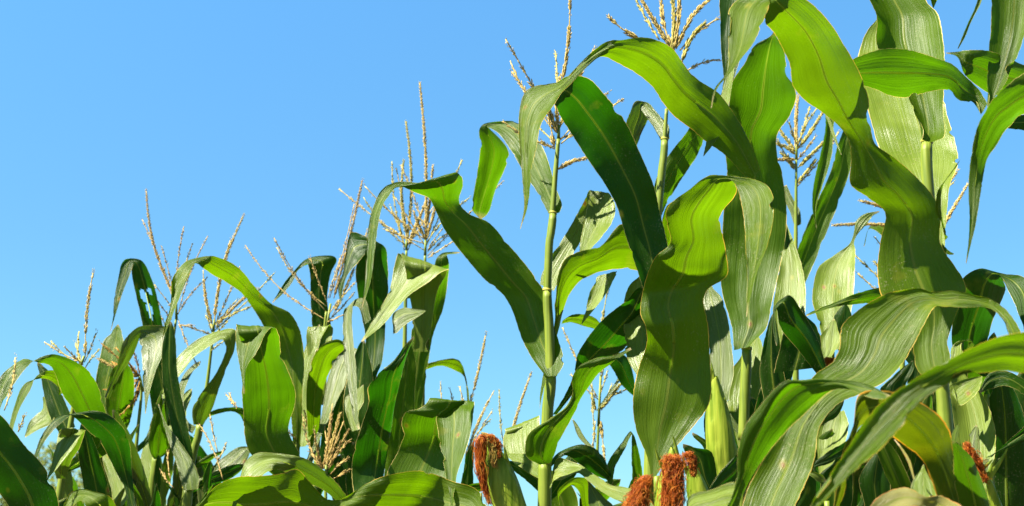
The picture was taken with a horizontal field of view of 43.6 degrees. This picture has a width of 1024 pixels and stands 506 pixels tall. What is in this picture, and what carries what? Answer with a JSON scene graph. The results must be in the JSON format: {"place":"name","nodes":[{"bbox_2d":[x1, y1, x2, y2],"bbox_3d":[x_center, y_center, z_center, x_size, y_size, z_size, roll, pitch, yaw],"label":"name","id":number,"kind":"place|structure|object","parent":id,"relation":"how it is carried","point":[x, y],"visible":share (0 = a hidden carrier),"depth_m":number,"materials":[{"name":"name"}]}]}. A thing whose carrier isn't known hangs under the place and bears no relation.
{"place":"outdoors","nodes":[
{"label":"outdoors","id":0,"kind":"place"},
{"bbox_2d":[0,0,1023,505],"label":"sky","id":1,"kind":"structure","parent":0,"point":[223,110],"materials":[{"name":"blue"}]},
{"label":"ground","id":2,"kind":"structure","parent":0,"visible":0},
{"bbox_2d":[0,354,58,505],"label":"corn plant","id":3,"kind":"object","parent":2,"relation":"on","point":[23,477],"visible":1,"depth_m":2.10,"materials":[{"name":"green plant"}]},
{"bbox_2d":[0,441,83,505],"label":"tree","id":4,"kind":"object","parent":2,"relation":"on","point":[44,462],"visible":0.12,"depth_m":21.46,"materials":[{"name":"green plant"}]},
{"bbox_2d":[0,269,135,505],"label":"corn plant","id":5,"kind":"object","parent":2,"relation":"on","point":[96,436],"visible":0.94,"depth_m":2.43,"materials":[{"name":"green plant"}]},
{"bbox_2d":[48,258,200,505],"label":"corn plant","id":6,"kind":"object","parent":2,"relation":"on","point":[115,376],"visible":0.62,"depth_m":2.85,"materials":[{"name":"green plant"}]},
{"bbox_2d":[123,188,219,505],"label":"corn plant","id":7,"kind":"object","parent":2,"relation":"on","point":[154,451],"visible":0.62,"depth_m":2.92,"materials":[{"name":"green plant"}]},
{"bbox_2d":[150,321,242,505],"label":"corn plant","id":8,"kind":"object","parent":2,"relation":"on","point":[178,437],"visible":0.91,"depth_m":2.62,"materials":[{"name":"green plant"}]},
{"bbox_2d":[162,213,275,505],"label":"corn plant","id":9,"kind":"object","parent":2,"relation":"on","point":[203,407],"visible":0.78,"depth_m":2.83,"materials":[{"name":"green plant"}]},
{"bbox_2d":[162,256,320,502],"bbox_3d":[-0.445,1.115,2.498,0.733,2.175,0.586,13,-20,-40],"label":"corn plant","id":10,"kind":"object","parent":2,"relation":"on","point":[275,360],"visible":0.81,"depth_m":2.47,"materials":[{"name":"green plant"}]},
{"bbox_2d":[232,452,345,505],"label":"corn plant","id":11,"kind":"object","parent":2,"relation":"on","point":[259,464],"visible":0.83,"depth_m":2.10,"materials":[{"name":"green plant"}]},
{"bbox_2d":[244,179,367,485],"bbox_3d":[-0.272,0.992,2.554,0.573,2.441,0.472,5,-16,-18],"label":"corn plant","id":12,"kind":"object","parent":2,"relation":"on","point":[321,389],"visible":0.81,"depth_m":2.81,"materials":[{"name":"green plant"}]},
{"bbox_2d":[302,404,355,499],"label":"corn plant","id":13,"kind":"object","parent":2,"relation":"on","point":[338,469],"visible":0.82,"depth_m":2.55,"materials":[{"name":"beige plant"}]},
{"bbox_2d":[198,432,526,505],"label":"corn plant","id":14,"kind":"object","parent":2,"relation":"on","point":[496,476],"visible":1,"depth_m":2.08,"materials":[{"name":"green plant"}]},
{"bbox_2d":[338,232,447,491],"bbox_3d":[-0.316,1.040,2.359,0.495,2.248,0.707,0,-15,0],"label":"corn plant","id":15,"kind":"object","parent":2,"relation":"on","point":[376,407],"visible":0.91,"depth_m":2.52,"materials":[{"name":"green plant"}]},
{"bbox_2d":[363,120,433,347],"bbox_3d":[-0.268,1.009,3.057,0.194,2.669,0.457,0,-15,0],"label":"corn plant","id":16,"kind":"object","parent":2,"relation":"on","point":[411,235],"visible":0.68,"depth_m":3.13,"materials":[{"name":"beige plant"}]},
{"bbox_2d":[338,82,504,409],"bbox_3d":[-0.148,0.888,2.720,0.329,2.729,0.480,10,-18,-34],"label":"corn plant","id":17,"kind":"object","parent":2,"relation":"on","point":[422,358],"visible":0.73,"depth_m":2.91,"materials":[{"name":"green plant"}]},
{"bbox_2d":[387,398,481,505],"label":"corn plant","id":18,"kind":"object","parent":2,"relation":"on","point":[436,431],"visible":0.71,"depth_m":2.28,"materials":[{"name":"green plant"}]},
{"bbox_2d":[439,331,531,499],"bbox_3d":[-0.062,1.257,2.921,0.218,2.119,0.469,0,-15,0],"label":"corn plant","id":19,"kind":"object","parent":2,"relation":"on","point":[487,402],"visible":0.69,"depth_m":2.95,"materials":[{"name":"beige plant"}]},
{"bbox_2d":[362,0,652,505],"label":"corn plant","id":20,"kind":"object","parent":2,"relation":"on","point":[495,260],"visible":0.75,"depth_m":2.39,"materials":[{"name":"green plant"}]},
{"bbox_2d":[562,289,634,505],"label":"corn plant","id":21,"kind":"object","parent":2,"relation":"on","point":[621,368],"visible":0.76,"depth_m":2.89,"materials":[{"name":"green plant"}]},
{"bbox_2d":[540,0,720,504],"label":"corn plant","id":22,"kind":"object","parent":2,"relation":"on","point":[605,135],"visible":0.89,"depth_m":2.31,"materials":[{"name":"green plant"}]},
{"bbox_2d":[519,0,795,505],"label":"corn plant","id":23,"kind":"object","parent":2,"relation":"on","point":[739,124],"visible":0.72,"depth_m":2.17,"materials":[{"name":"green plant"}]},
{"bbox_2d":[620,175,773,505],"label":"corn plant","id":24,"kind":"object","parent":2,"relation":"on","point":[688,269],"visible":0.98,"depth_m":1.90,"materials":[{"name":"green plant"}]},
{"bbox_2d":[773,94,850,379],"bbox_3d":[0.695,0.912,2.674,0.217,2.658,0.699,-4,-15,14],"label":"corn plant","id":25,"kind":"object","parent":2,"relation":"on","point":[797,263],"visible":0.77,"depth_m":2.80,"materials":[{"name":"green plant"}]},
{"bbox_2d":[749,295,910,505],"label":"corn plant","id":26,"kind":"object","parent":2,"relation":"on","point":[882,470],"visible":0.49,"depth_m":2.01,"materials":[{"name":"green plant"}]},
{"bbox_2d":[806,211,880,366],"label":"corn plant","id":27,"kind":"object","parent":2,"relation":"on","point":[835,298],"visible":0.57,"depth_m":2.45,"materials":[{"name":"green plant"}]},
{"bbox_2d":[711,0,981,489],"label":"corn plant","id":28,"kind":"object","parent":2,"relation":"on","point":[902,173],"visible":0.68,"depth_m":1.75,"materials":[{"name":"green plant"}]},
{"bbox_2d":[687,288,1020,505],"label":"corn plant","id":29,"kind":"object","parent":2,"relation":"on","point":[879,336],"visible":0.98,"depth_m":1.47,"materials":[{"name":"green plant"}]},
{"bbox_2d":[831,168,968,369],"bbox_3d":[0.713,1.001,2.617,0.640,2.456,0.118,-3,-15,9],"label":"corn plant","id":30,"kind":"object","parent":2,"relation":"on","point":[878,227],"visible":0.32,"depth_m":2.86,"materials":[{"name":"green plant"}]},
{"bbox_2d":[834,390,989,505],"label":"corn plant","id":31,"kind":"object","parent":2,"relation":"on","point":[923,433],"visible":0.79,"depth_m":1.35,"materials":[{"name":"green plant"}]},
{"bbox_2d":[871,487,960,505],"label":"corn plant","id":32,"kind":"object","parent":2,"relation":"on","point":[904,496],"visible":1,"depth_m":1.28,"materials":[{"name":"green plant"}]},
{"bbox_2d":[811,332,1023,505],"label":"corn plant","id":33,"kind":"object","parent":2,"relation":"on","point":[882,424],"visible":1,"depth_m":1.11,"materials":[{"name":"green plant"}]},
{"bbox_2d":[853,0,1023,263],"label":"corn plant","id":34,"kind":"object","parent":2,"relation":"on","point":[997,69],"visible":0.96,"depth_m":1.70,"materials":[{"name":"green plant"}]},
{"bbox_2d":[880,268,1023,505],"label":"corn plant","id":35,"kind":"object","parent":2,"relation":"on","point":[988,418],"visible":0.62,"depth_m":1.90,"materials":[{"name":"green plant"}]}
]}

